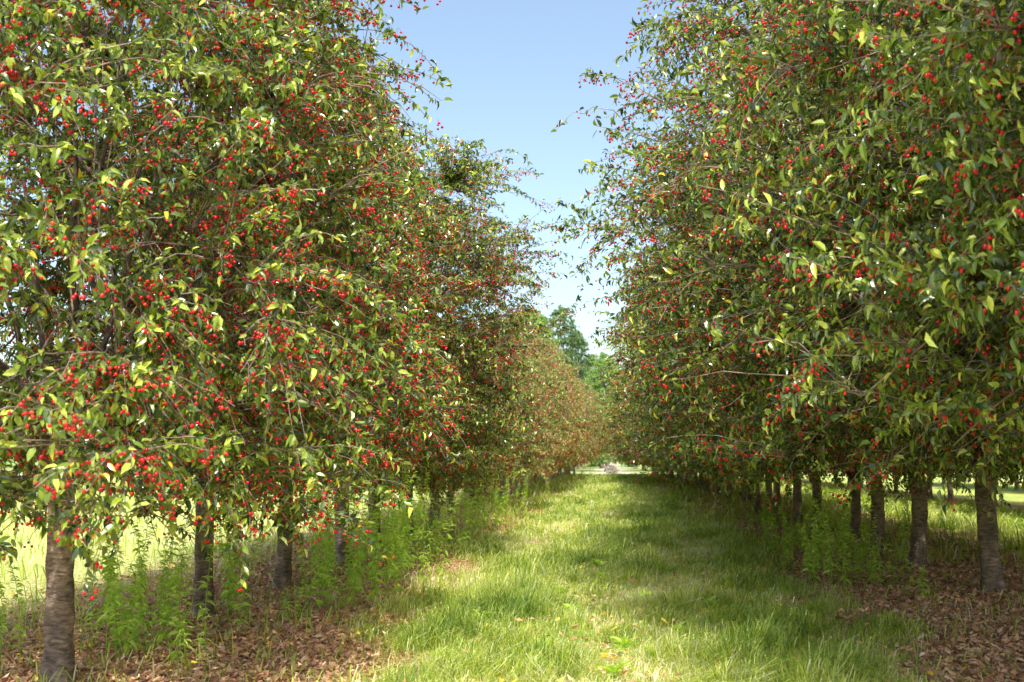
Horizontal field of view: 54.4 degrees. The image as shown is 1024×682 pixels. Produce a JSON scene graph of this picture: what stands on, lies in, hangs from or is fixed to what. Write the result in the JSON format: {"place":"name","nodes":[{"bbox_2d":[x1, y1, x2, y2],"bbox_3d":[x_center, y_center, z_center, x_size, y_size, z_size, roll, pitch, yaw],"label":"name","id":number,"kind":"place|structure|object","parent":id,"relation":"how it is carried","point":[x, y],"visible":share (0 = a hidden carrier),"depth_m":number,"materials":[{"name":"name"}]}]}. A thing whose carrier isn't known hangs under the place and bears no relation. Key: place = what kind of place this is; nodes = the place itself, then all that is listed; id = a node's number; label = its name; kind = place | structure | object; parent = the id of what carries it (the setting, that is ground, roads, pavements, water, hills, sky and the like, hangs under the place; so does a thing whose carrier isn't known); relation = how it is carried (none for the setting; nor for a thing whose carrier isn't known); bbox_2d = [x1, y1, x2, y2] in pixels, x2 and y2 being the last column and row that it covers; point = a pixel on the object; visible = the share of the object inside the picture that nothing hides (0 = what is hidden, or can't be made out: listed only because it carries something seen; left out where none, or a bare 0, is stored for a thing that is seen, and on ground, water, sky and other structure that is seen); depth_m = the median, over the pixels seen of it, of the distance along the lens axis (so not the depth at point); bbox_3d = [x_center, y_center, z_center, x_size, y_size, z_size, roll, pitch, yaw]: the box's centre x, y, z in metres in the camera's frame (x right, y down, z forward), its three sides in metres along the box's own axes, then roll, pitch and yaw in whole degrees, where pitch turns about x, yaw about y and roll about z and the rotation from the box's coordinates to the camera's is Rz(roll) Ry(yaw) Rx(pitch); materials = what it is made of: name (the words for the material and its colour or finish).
{"place":"outdoors","nodes":[
{"label":"outdoors","id":0,"kind":"place"},
{"bbox_2d":[0,0,909,398],"label":"sky","id":1,"kind":"structure","parent":0,"point":[514,68],"materials":[{"name":"blue"}]},
{"bbox_2d":[0,461,1023,681],"bbox_3d":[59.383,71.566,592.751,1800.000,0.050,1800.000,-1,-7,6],"label":"ground","id":2,"kind":"structure","parent":0,"point":[1012,497],"depth_m":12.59,"materials":[{"name":"green plant"}]},
{"bbox_2d":[0,566,26,663],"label":"weed plant","id":3,"kind":"object","parent":2,"relation":"on","point":[19,614],"visible":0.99,"depth_m":6.72,"materials":[{"name":"green plant"}]},
{"bbox_2d":[83,512,132,649],"bbox_3d":[-3.031,1.785,7.443,0.207,1.008,0.402,-4,-8,28],"label":"weed plant","id":4,"kind":"object","parent":2,"relation":"on","point":[97,618],"visible":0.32,"depth_m":7.35,"materials":[{"name":"green plant"}]},
{"bbox_2d":[95,479,130,658],"bbox_3d":[-2.882,1.607,7.163,0.265,1.291,0.516,2,-7,-14],"label":"weed plant","id":5,"kind":"object","parent":2,"relation":"on","point":[109,608],"visible":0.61,"depth_m":7.04,"materials":[{"name":"green plant"}]},
{"bbox_2d":[110,587,142,657],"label":"weed plant","id":6,"kind":"object","parent":2,"relation":"on","point":[127,645],"visible":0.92,"depth_m":6.95,"materials":[{"name":"green plant"}]},
{"bbox_2d":[103,525,150,655],"bbox_3d":[-2.757,1.758,7.053,0.386,0.968,0.199,-1,-7,9],"label":"weed plant","id":7,"kind":"object","parent":2,"relation":"on","point":[140,595],"visible":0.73,"depth_m":7.04,"materials":[{"name":"green plant"}]},
{"bbox_2d":[123,505,157,642],"bbox_3d":[-2.755,1.750,7.408,0.256,1.066,0.204,-6,-9,43],"label":"weed plant","id":8,"kind":"object","parent":2,"relation":"on","point":[133,582],"visible":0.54,"depth_m":7.40,"materials":[{"name":"green plant"}]},
{"bbox_2d":[121,506,170,652],"bbox_3d":[-2.641,1.721,7.182,0.219,1.068,0.426,-5,-8,35],"label":"weed plant","id":9,"kind":"object","parent":2,"relation":"on","point":[133,635],"visible":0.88,"depth_m":7.17,"materials":[{"name":"green plant"}]},
{"bbox_2d":[157,520,186,647],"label":"weed plant","id":10,"kind":"object","parent":2,"relation":"on","point":[162,635],"visible":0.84,"depth_m":7.23,"materials":[{"name":"green plant"}]},
{"bbox_2d":[154,500,190,629],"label":"weed plant","id":11,"kind":"object","parent":2,"relation":"on","point":[168,577],"visible":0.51,"depth_m":7.62,"materials":[{"name":"green plant"}]},
{"bbox_2d":[167,555,195,657],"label":"weed plant","id":12,"kind":"object","parent":2,"relation":"on","point":[182,595],"visible":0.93,"depth_m":6.83,"materials":[{"name":"green plant"}]},
{"bbox_2d":[165,605,215,670],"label":"weed plant","id":13,"kind":"object","parent":2,"relation":"on","point":[176,642],"visible":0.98,"depth_m":6.61,"materials":[{"name":"green plant"}]},
{"bbox_2d":[0,0,452,681],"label":"cherry tree","id":14,"kind":"object","parent":2,"relation":"on","point":[48,416],"visible":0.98,"depth_m":5.75,"materials":[{"name":"green plant"}]},
{"bbox_2d":[194,526,265,644],"bbox_3d":[-2.126,1.856,7.564,0.175,0.864,0.648,-5,-8,35],"label":"weed plant","id":15,"kind":"object","parent":2,"relation":"on","point":[245,604],"visible":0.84,"depth_m":7.42,"materials":[{"name":"green plant"}]},
{"bbox_2d":[213,508,249,624],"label":"weed plant","id":16,"kind":"object","parent":2,"relation":"on","point":[236,587],"visible":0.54,"depth_m":8.36,"materials":[{"name":"green plant"}]},
{"bbox_2d":[221,506,241,619],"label":"weed plant","id":17,"kind":"object","parent":2,"relation":"on","point":[231,572],"visible":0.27,"depth_m":8.40,"materials":[{"name":"green plant"}]},
{"bbox_2d":[0,0,472,619],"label":"cherry tree","id":18,"kind":"object","parent":2,"relation":"on","point":[414,418],"visible":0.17,"depth_m":8.20,"materials":[{"name":"green plant"}]},
{"bbox_2d":[56,39,481,588],"bbox_3d":[-2.540,-0.379,11.100,4.587,6.346,4.134,5,-9,-37],"label":"cherry tree","id":19,"kind":"object","parent":2,"relation":"on","point":[282,575],"visible":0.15,"depth_m":10.85,"materials":[{"name":"green plant"}]},
{"bbox_2d":[0,479,580,681],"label":"sparse grass","id":20,"kind":"structure","parent":2,"relation":"on","point":[34,619],"depth_m":8.10,"materials":[{"name":"green plant"}]},
{"bbox_2d":[278,586,303,619],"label":"weed plant","id":21,"kind":"object","parent":2,"relation":"on","point":[284,605],"visible":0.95,"depth_m":8.40,"materials":[{"name":"green plant"}]},
{"bbox_2d":[296,513,330,611],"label":"weed plant","id":22,"kind":"object","parent":2,"relation":"on","point":[309,593],"visible":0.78,"depth_m":8.86,"materials":[{"name":"green plant"}]},
{"bbox_2d":[306,490,337,612],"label":"weed plant","id":23,"kind":"object","parent":2,"relation":"on","point":[325,576],"visible":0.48,"depth_m":9.06,"materials":[{"name":"green plant"}]},
{"bbox_2d":[314,482,344,604],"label":"weed plant","id":24,"kind":"object","parent":2,"relation":"on","point":[331,541],"visible":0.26,"depth_m":9.37,"materials":[{"name":"green plant"}]},
{"bbox_2d":[320,512,353,602],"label":"weed plant","id":25,"kind":"object","parent":2,"relation":"on","point":[336,578],"visible":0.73,"depth_m":9.21,"materials":[{"name":"green plant"}]},
{"bbox_2d":[125,92,582,565],"bbox_3d":[-2.070,0.083,13.504,6.271,6.024,5.458,1,-7,-10],"label":"cherry tree","id":26,"kind":"object","parent":2,"relation":"on","point":[462,174],"visible":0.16,"depth_m":13.20,"materials":[{"name":"green plant"}]},
{"bbox_2d":[342,462,372,594],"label":"weed plant","id":27,"kind":"object","parent":2,"relation":"on","point":[344,550],"visible":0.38,"depth_m":9.84,"materials":[{"name":"green plant"}]},
{"bbox_2d":[345,501,370,605],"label":"weed plant","id":28,"kind":"object","parent":2,"relation":"on","point":[356,580],"visible":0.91,"depth_m":9.11,"materials":[{"name":"green plant"}]},
{"bbox_2d":[350,472,392,606],"bbox_3d":[-1.278,1.873,9.375,0.512,1.283,0.263,-5,-8,37],"label":"weed plant","id":29,"kind":"object","parent":2,"relation":"on","point":[371,563],"visible":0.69,"depth_m":9.35,"materials":[{"name":"green plant"}]},
{"bbox_2d":[359,477,383,585],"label":"weed plant","id":30,"kind":"object","parent":2,"relation":"on","point":[376,561],"visible":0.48,"depth_m":10.64,"materials":[{"name":"green plant"}]},
{"bbox_2d":[368,471,417,605],"bbox_3d":[-1.174,1.909,9.659,0.511,1.280,0.263,4,-8,-30],"label":"weed plant","id":31,"kind":"object","parent":2,"relation":"on","point":[390,564],"visible":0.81,"depth_m":9.63,"materials":[{"name":"green plant"}]},
{"bbox_2d":[382,467,405,594],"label":"weed plant","id":32,"kind":"object","parent":2,"relation":"on","point":[388,553],"visible":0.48,"depth_m":10.16,"materials":[{"name":"green plant"}]},
{"bbox_2d":[229,189,559,549],"bbox_3d":[-2.212,0.449,15.229,5.233,5.700,6.012,-4,-7,27],"label":"cherry tree","id":33,"kind":"object","parent":2,"relation":"on","point":[468,366],"visible":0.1,"depth_m":14.87,"materials":[{"name":"green plant"}]},
{"bbox_2d":[384,470,408,582],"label":"weed plant","id":34,"kind":"object","parent":2,"relation":"on","point":[402,513],"visible":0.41,"depth_m":11.34,"materials":[{"name":"green plant"}]},
{"bbox_2d":[391,466,415,578],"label":"weed plant","id":35,"kind":"object","parent":2,"relation":"on","point":[405,477],"visible":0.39,"depth_m":11.47,"materials":[{"name":"green plant"}]},
{"bbox_2d":[392,477,422,586],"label":"weed plant","id":36,"kind":"object","parent":2,"relation":"on","point":[405,552],"visible":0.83,"depth_m":10.69,"materials":[{"name":"green plant"}]},
{"bbox_2d":[253,471,586,557],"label":"weeds","id":37,"kind":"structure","parent":2,"relation":"on","point":[568,477],"depth_m":22.53,"materials":[{"name":"green plant"}]},
{"bbox_2d":[414,472,436,574],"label":"weed plant","id":38,"kind":"object","parent":2,"relation":"on","point":[423,527],"visible":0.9,"depth_m":11.53,"materials":[{"name":"green plant"}]},
{"bbox_2d":[416,548,444,581],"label":"weed plant","id":39,"kind":"object","parent":2,"relation":"on","point":[427,565],"visible":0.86,"depth_m":10.88,"materials":[{"name":"green plant"}]},
{"bbox_2d":[423,484,446,562],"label":"weed plant","id":40,"kind":"object","parent":2,"relation":"on","point":[434,521],"visible":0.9,"depth_m":12.89,"materials":[{"name":"green plant"}]},
{"bbox_2d":[409,498,461,577],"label":"weed plant","id":41,"kind":"object","parent":2,"relation":"on","point":[446,552],"visible":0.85,"depth_m":10.80,"materials":[{"name":"green plant"}]},
{"bbox_2d":[349,341,530,537],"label":"cherry tree","id":42,"kind":"object","parent":2,"relation":"on","point":[437,488],"visible":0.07,"depth_m":17.61,"materials":[{"name":"green plant"}]},
{"bbox_2d":[380,435,504,519],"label":"cherry tree","id":43,"kind":"object","parent":2,"relation":"on","point":[437,499],"visible":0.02,"depth_m":21.72,"materials":[{"name":"green plant"}]},
{"bbox_2d":[380,328,524,527],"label":"cherry tree","id":44,"kind":"object","parent":2,"relation":"on","point":[497,482],"visible":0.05,"depth_m":19.97,"materials":[{"name":"green plant"}]},
{"bbox_2d":[0,482,939,681],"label":"leaf litter","id":45,"kind":"object","parent":2,"relation":"on","point":[225,653],"visible":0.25,"depth_m":7.71,"materials":[{"name":"brown plant"}]},
{"bbox_2d":[396,346,544,515],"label":"cherry tree","id":46,"kind":"object","parent":2,"relation":"on","point":[522,453],"visible":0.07,"depth_m":24.76,"materials":[{"name":"green plant"}]},
{"bbox_2d":[462,482,483,534],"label":"weed plant","id":47,"kind":"object","parent":2,"relation":"on","point":[467,502],"visible":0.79,"depth_m":16.93,"materials":[{"name":"green plant"}]},
{"bbox_2d":[478,481,497,530],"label":"weed plant","id":48,"kind":"object","parent":2,"relation":"on","point":[485,516],"visible":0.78,"depth_m":18.91,"materials":[{"name":"green plant"}]},
{"bbox_2d":[493,468,515,525],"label":"weed plant","id":49,"kind":"object","parent":2,"relation":"on","point":[506,505],"visible":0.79,"depth_m":19.89,"materials":[{"name":"green plant"}]},
{"bbox_2d":[473,326,559,501],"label":"cherry tree","id":50,"kind":"object","parent":2,"relation":"on","point":[544,423],"visible":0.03,"depth_m":29.06,"materials":[{"name":"green plant"}]},
{"bbox_2d":[478,335,576,509],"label":"cherry tree","id":51,"kind":"object","parent":2,"relation":"on","point":[537,463],"visible":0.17,"depth_m":26.30,"materials":[{"name":"green plant"}]},
{"bbox_2d":[483,310,589,496],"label":"cherry tree","id":52,"kind":"object","parent":2,"relation":"on","point":[546,358],"visible":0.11,"depth_m":36.89,"materials":[{"name":"green plant"}]},
{"bbox_2d":[498,350,575,500],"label":"cherry tree","id":53,"kind":"object","parent":2,"relation":"on","point":[557,408],"visible":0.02,"depth_m":31.54,"materials":[{"name":"green plant"}]},
{"bbox_2d":[501,336,581,494],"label":"cherry tree","id":54,"kind":"object","parent":2,"relation":"on","point":[543,366],"visible":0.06,"depth_m":33.68,"materials":[{"name":"green plant"}]},
{"bbox_2d":[512,306,575,470],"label":"broadleaf tree","id":55,"kind":"object","parent":2,"relation":"on","point":[538,320],"visible":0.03,"depth_m":117.67,"materials":[{"name":"green plant"}]},
{"bbox_2d":[515,372,592,493],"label":"cherry tree","id":56,"kind":"object","parent":2,"relation":"on","point":[574,422],"visible":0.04,"depth_m":39.21,"materials":[{"name":"green plant"}]},
{"bbox_2d":[513,393,598,488],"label":"cherry tree","id":57,"kind":"object","parent":2,"relation":"on","point":[572,459],"visible":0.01,"depth_m":43.33,"materials":[{"name":"green plant"}]},
{"bbox_2d":[519,336,596,486],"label":"cherry tree","id":58,"kind":"object","parent":2,"relation":"on","point":[567,372],"visible":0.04,"depth_m":45.90,"materials":[{"name":"green plant"}]},
{"bbox_2d":[548,304,589,469],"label":"broadleaf tree","id":59,"kind":"object","parent":2,"relation":"on","point":[569,339],"visible":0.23,"depth_m":128.18,"materials":[{"name":"green plant"}]},
{"bbox_2d":[546,365,606,474],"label":"cherry tree","id":60,"kind":"object","parent":2,"relation":"on","point":[598,410],"visible":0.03,"depth_m":57.36,"materials":[{"name":"green plant"}]},
{"bbox_2d":[550,377,607,479],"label":"cherry tree","id":61,"kind":"object","parent":2,"relation":"on","point":[598,407],"visible":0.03,"depth_m":60.24,"materials":[{"name":"green plant"}]},
{"bbox_2d":[565,330,600,469],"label":"broadleaf tree","id":62,"kind":"object","parent":2,"relation":"on","point":[586,360],"visible":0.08,"depth_m":132.51,"materials":[{"name":"green plant"}]},
{"bbox_2d":[577,351,614,467],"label":"broadleaf tree","id":63,"kind":"object","parent":2,"relation":"on","point":[602,354],"visible":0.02,"depth_m":148.96,"materials":[{"name":"green plant"}]},
{"bbox_2d":[182,502,1015,681],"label":"weeds","id":64,"kind":"object","parent":2,"relation":"on","point":[623,671],"visible":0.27,"depth_m":7.63,"materials":[{"name":"green plant"}]},
{"bbox_2d":[581,356,625,471],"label":"broadleaf tree","id":65,"kind":"object","parent":2,"relation":"on","point":[600,385],"visible":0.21,"depth_m":110.42,"materials":[{"name":"green plant"}]},
{"bbox_2d":[280,472,941,681],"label":"lane grass","id":66,"kind":"structure","parent":2,"relation":"on","point":[754,638],"depth_m":8.69,"materials":[{"name":"green plant"}]},
{"bbox_2d":[592,660,631,675],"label":"broadleaf weed","id":67,"kind":"object","parent":2,"relation":"on","point":[612,668],"visible":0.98,"depth_m":6.25,"materials":[{"name":"green plant"}]},
{"bbox_2d":[597,368,689,485],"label":"cherry tree","id":68,"kind":"object","parent":2,"relation":"on","point":[606,401],"depth_m":50.62,"materials":[{"name":"green plant"}]},
{"bbox_2d":[611,406,720,494],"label":"cherry tree","id":69,"kind":"object","parent":2,"relation":"on","point":[717,485],"visible":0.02,"depth_m":37.29,"materials":[{"name":"green plant"}]},
{"bbox_2d":[601,350,731,498],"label":"cherry tree","id":70,"kind":"object","parent":2,"relation":"on","point":[627,429],"visible":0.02,"depth_m":33.58,"materials":[{"name":"green plant"}]},
{"bbox_2d":[596,300,846,517],"bbox_3d":[5.549,1.357,24.048,7.673,5.968,8.089,1,-7,-17],"label":"cherry tree","id":71,"kind":"object","parent":2,"relation":"on","point":[757,501],"visible":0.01,"depth_m":23.68,"materials":[{"name":"green plant"}]},
{"bbox_2d":[613,379,832,504],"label":"cherry tree","id":72,"kind":"object","parent":2,"relation":"on","point":[743,497],"visible":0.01,"depth_m":29.63,"materials":[{"name":"green plant"}]},
{"bbox_2d":[605,337,841,506],"bbox_3d":[7.050,1.684,28.021,7.721,6.253,8.139,-3,-7,28],"label":"cherry tree","id":73,"kind":"object","parent":2,"relation":"on","point":[769,490],"depth_m":27.45,"materials":[{"name":"green plant"}]},
{"bbox_2d":[622,363,844,513],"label":"cherry tree","id":74,"kind":"object","parent":2,"relation":"on","point":[777,491],"depth_m":25.51,"materials":[{"name":"green plant"}]},
{"bbox_2d":[758,482,786,552],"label":"weed plant","id":75,"kind":"object","parent":2,"relation":"on","point":[771,535],"visible":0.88,"depth_m":14.00,"materials":[{"name":"green plant"}]},
{"bbox_2d":[598,291,960,523],"bbox_3d":[5.911,1.062,21.631,8.109,5.999,8.612,-4,-8,20],"label":"cherry tree","id":76,"kind":"object","parent":2,"relation":"on","point":[797,498],"visible":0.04,"depth_m":21.37,"materials":[{"name":"green plant"}]},
{"bbox_2d":[594,260,965,530],"bbox_3d":[5.828,0.638,19.754,8.337,6.396,7.908,1,-8,-15],"label":"cherry tree","id":77,"kind":"object","parent":2,"relation":"on","point":[816,491],"visible":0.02,"depth_m":19.50,"materials":[{"name":"green plant"}]},
{"bbox_2d":[777,504,795,566],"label":"weed plant","id":78,"kind":"object","parent":2,"relation":"on","point":[787,549],"visible":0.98,"depth_m":12.46,"materials":[{"name":"green plant"}]},
{"bbox_2d":[551,0,1023,514],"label":"cherry tree","id":79,"kind":"object","parent":2,"relation":"on","point":[715,21],"visible":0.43,"depth_m":7.88,"materials":[{"name":"green plant"}]},
{"bbox_2d":[552,0,1023,592],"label":"cherry tree","id":80,"kind":"object","parent":2,"relation":"on","point":[990,562],"visible":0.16,"depth_m":10.25,"materials":[{"name":"green plant"}]},
{"bbox_2d":[577,480,1023,681],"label":"leaf litter","id":81,"kind":"object","parent":2,"relation":"on","point":[977,615],"visible":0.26,"depth_m":9.62,"materials":[{"name":"brown plant"}]},
{"bbox_2d":[588,118,1022,551],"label":"cherry tree","id":82,"kind":"object","parent":2,"relation":"on","point":[877,502],"visible":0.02,"depth_m":14.84,"materials":[{"name":"green plant"}]},
{"bbox_2d":[797,498,816,581],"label":"weed plant","id":83,"kind":"object","parent":2,"relation":"on","point":[808,555],"visible":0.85,"depth_m":11.54,"materials":[{"name":"green plant"}]},
{"bbox_2d":[801,516,821,585],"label":"weed plant","id":84,"kind":"object","parent":2,"relation":"on","point":[805,558],"visible":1,"depth_m":10.73,"materials":[{"name":"green plant"}]},
{"bbox_2d":[803,483,826,571],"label":"weed plant","id":85,"kind":"object","parent":2,"relation":"on","point":[819,529],"visible":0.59,"depth_m":11.91,"materials":[{"name":"green plant"}]},
{"bbox_2d":[614,31,1023,568],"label":"cherry tree","id":86,"kind":"object","parent":2,"relation":"on","point":[918,538],"visible":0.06,"depth_m":12.26,"materials":[{"name":"green plant"}]},
{"bbox_2d":[808,483,835,583],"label":"weed plant","id":87,"kind":"object","parent":2,"relation":"on","point":[822,540],"visible":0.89,"depth_m":11.08,"materials":[{"name":"green plant"}]},
{"bbox_2d":[630,244,1021,538],"bbox_3d":[5.845,0.770,17.471,7.502,5.575,7.968,0,-7,1],"label":"cherry tree","id":88,"kind":"object","parent":2,"relation":"on","point":[855,500],"visible":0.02,"depth_m":17.21,"materials":[{"name":"green plant"}]},
{"bbox_2d":[815,502,842,582],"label":"weed plant","id":89,"kind":"object","parent":2,"relation":"on","point":[822,554],"visible":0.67,"depth_m":11.34,"materials":[{"name":"green plant"}]},
{"bbox_2d":[823,508,852,589],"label":"weed plant","id":90,"kind":"object","parent":2,"relation":"on","point":[829,557],"visible":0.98,"depth_m":10.33,"materials":[{"name":"green plant"}]},
{"bbox_2d":[830,481,847,564],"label":"weed plant","id":91,"kind":"object","parent":2,"relation":"on","point":[834,499],"visible":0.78,"depth_m":12.27,"materials":[{"name":"green plant"}]},
{"bbox_2d":[663,0,1023,518],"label":"cherry tree","id":92,"kind":"object","parent":2,"relation":"on","point":[1001,23],"visible":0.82,"depth_m":5.50,"materials":[{"name":"green plant"}]},
{"bbox_2d":[830,511,862,585],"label":"weed plant","id":93,"kind":"object","parent":2,"relation":"on","point":[842,547],"visible":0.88,"depth_m":11.09,"materials":[{"name":"green plant"}]},
{"bbox_2d":[844,484,878,578],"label":"weed plant","id":94,"kind":"object","parent":2,"relation":"on","point":[865,534],"visible":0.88,"depth_m":11.77,"materials":[{"name":"green plant"}]},
{"bbox_2d":[859,512,880,581],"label":"weed plant","id":95,"kind":"object","parent":2,"relation":"on","point":[868,548],"visible":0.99,"depth_m":11.19,"materials":[{"name":"green plant"}]},
{"bbox_2d":[869,542,899,585],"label":"weed plant","id":96,"kind":"object","parent":2,"relation":"on","point":[874,576],"visible":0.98,"depth_m":11.05,"materials":[{"name":"green plant"}]},
{"bbox_2d":[892,496,913,575],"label":"weed plant","id":97,"kind":"object","parent":2,"relation":"on","point":[901,549],"visible":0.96,"depth_m":11.81,"materials":[{"name":"green plant"}]},
{"bbox_2d":[904,562,929,596],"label":"weed plant","id":98,"kind":"object","parent":2,"relation":"on","point":[920,583],"visible":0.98,"depth_m":10.01,"materials":[{"name":"green plant"}]},
{"bbox_2d":[857,0,1023,354],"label":"cherry tree","id":99,"kind":"object","parent":2,"relation":"on","point":[1013,204],"visible":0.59,"depth_m":4.81,"materials":[{"name":"green plant"}]},
{"bbox_2d":[638,472,1023,566],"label":"weeds","id":100,"kind":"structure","parent":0,"point":[658,477],"depth_m":19.90,"materials":[{"name":"green plant"}]},
{"bbox_2d":[725,477,1023,549],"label":"alley grass","id":101,"kind":"structure","parent":0,"point":[1006,519],"depth_m":23.77,"materials":[{"name":"green plant"}]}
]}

